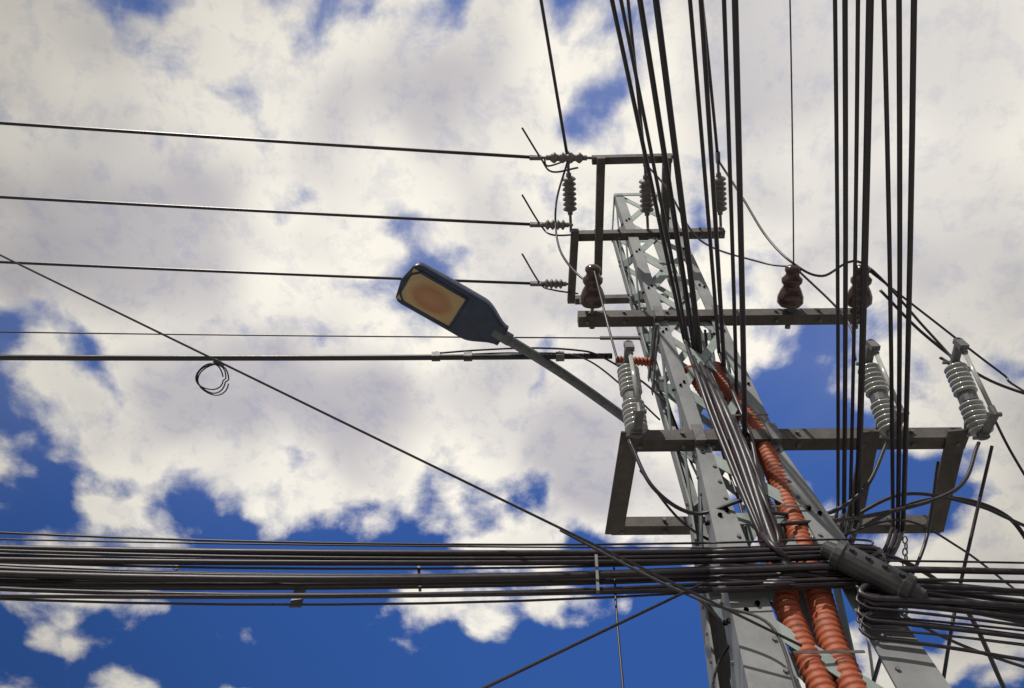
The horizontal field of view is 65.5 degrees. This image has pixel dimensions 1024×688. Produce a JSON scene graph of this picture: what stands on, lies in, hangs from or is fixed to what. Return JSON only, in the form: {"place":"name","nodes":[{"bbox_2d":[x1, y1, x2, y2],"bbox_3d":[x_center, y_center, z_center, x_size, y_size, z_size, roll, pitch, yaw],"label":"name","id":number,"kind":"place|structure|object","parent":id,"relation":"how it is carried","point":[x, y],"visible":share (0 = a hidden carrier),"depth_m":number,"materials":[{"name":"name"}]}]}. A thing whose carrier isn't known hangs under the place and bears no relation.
{"place":"outdoors","nodes":[
{"label":"outdoors","id":0,"kind":"place"},
{"bbox_2d":[396,262,508,344],"bbox_3d":[-0.393,-0.272,5.428,0.787,0.197,0.330,30,-63,-10],"label":"street lamp head","id":1,"kind":"object","parent":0,"point":[477,318],"visible":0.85,"depth_m":5.36},
{"bbox_2d":[397,268,464,325],"bbox_3d":[-0.536,-0.298,5.309,0.405,0.029,0.256,30,-63,-9],"label":"street lamp lens","id":2,"kind":"object","parent":1,"relation":"attached to","point":[431,298],"visible":1,"depth_m":5.30,"materials":[{"name":"glass"}]},
{"bbox_2d":[0,0,1023,687],"label":"sky","id":3,"kind":"structure","parent":0,"point":[99,448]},
{"bbox_2d":[612,192,882,687],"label":"lattice tower","id":4,"kind":"structure","parent":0,"point":[660,276],"depth_m":5.13,"materials":[{"name":"grey metal"}]},
{"bbox_2d":[613,196,950,687],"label":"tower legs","id":5,"kind":"object","parent":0,"point":[755,654],"visible":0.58,"depth_m":3.94,"materials":[{"name":"grey metal"}]},
{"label":"pavement","id":6,"kind":"structure","parent":0,"visible":0},
{"bbox_2d":[613,194,899,687],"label":"bolts","id":7,"kind":"object","parent":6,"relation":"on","point":[757,602],"visible":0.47,"depth_m":3.98,"materials":[{"name":"grey metal"}]},
{"bbox_2d":[0,0,1023,687],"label":"black cables","id":8,"kind":"object","parent":7,"relation":"attached to","point":[742,568],"visible":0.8,"depth_m":3.46,"materials":[{"name":"rubber"}]},
{"bbox_2d":[0,254,801,687],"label":"drop wire","id":9,"kind":"object","parent":8,"relation":"attached to","point":[698,598],"visible":1,"depth_m":3.41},
{"bbox_2d":[0,0,1023,391],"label":"conductors","id":10,"kind":"object","parent":8,"relation":"attached to","point":[872,272],"visible":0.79,"depth_m":6.38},
{"bbox_2d":[820,540,927,600],"bbox_3d":[1.536,0.971,3.396,0.357,0.335,0.145,-1,-58,0],"label":"splice closure","id":11,"kind":"object","parent":8,"relation":"attached to","point":[849,560],"visible":0.9,"depth_m":3.35,"materials":[{"name":"black plastic"}]},
{"bbox_2d":[174,323,907,617],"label":"cable clamps","id":12,"kind":"object","parent":7,"relation":"attached to","point":[712,596],"visible":0.59,"depth_m":4.10,"materials":[{"name":"black plastic"}]},
{"bbox_2d":[490,316,658,429],"bbox_3d":[0.670,0.052,5.621,1.536,0.271,0.763,35,-65,-20],"label":"street lamp arm","id":13,"kind":"object","parent":7,"relation":"attached to","point":[524,349],"visible":0.79,"depth_m":5.67},
{"bbox_2d":[615,355,866,687],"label":"orange conduit","id":14,"kind":"object","parent":7,"relation":"attached to","point":[828,630],"visible":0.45,"depth_m":3.37,"materials":[{"name":"orange plastic"}]},
{"bbox_2d":[718,414,864,653],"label":"conduit straps","id":15,"kind":"object","parent":14,"relation":"attached to","point":[827,651],"visible":0.67,"depth_m":3.13,"materials":[{"name":"metal"}]},
{"bbox_2d":[567,153,968,534],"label":"crossarms","id":16,"kind":"object","parent":7,"relation":"on","point":[946,439],"visible":0.76,"depth_m":4.81,"materials":[{"name":"brown metal"}]},
{"bbox_2d":[580,264,872,308],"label":"post insulators","id":17,"kind":"object","parent":16,"relation":"on","point":[790,295],"visible":0.77,"depth_m":5.53,"materials":[{"name":"brown ceramic"}]},
{"bbox_2d":[529,151,1001,534],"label":"line fittings","id":18,"kind":"object","parent":16,"relation":"attached to","point":[960,346],"visible":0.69,"depth_m":4.50,"materials":[{"name":"grey metal"}]},
{"bbox_2d":[544,152,726,288],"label":"strain insulators","id":19,"kind":"object","parent":18,"relation":"attached to","point":[570,203],"visible":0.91,"depth_m":6.70,"materials":[{"name":"grey ceramic"}]},
{"bbox_2d":[628,352,992,405],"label":"fuse tubes","id":20,"kind":"object","parent":18,"relation":"attached to","point":[884,373],"visible":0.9,"depth_m":4.39,"materials":[{"name":"plastic"}]},
{"bbox_2d":[617,362,993,436],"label":"fuse cutouts","id":21,"kind":"object","parent":16,"relation":"attached to","point":[973,412],"visible":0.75,"depth_m":4.46,"materials":[{"name":"grey ceramic"}]},
{"bbox_2d":[739,421,873,676],"bbox_3d":[1.622,0.908,4.713,0.437,2.406,0.374,35,-65,-20],"label":"white drop cable","id":22,"kind":"object","parent":7,"relation":"attached to","point":[868,646],"visible":0.11,"depth_m":3.96,"materials":[{"name":"white plastic"}]}
]}

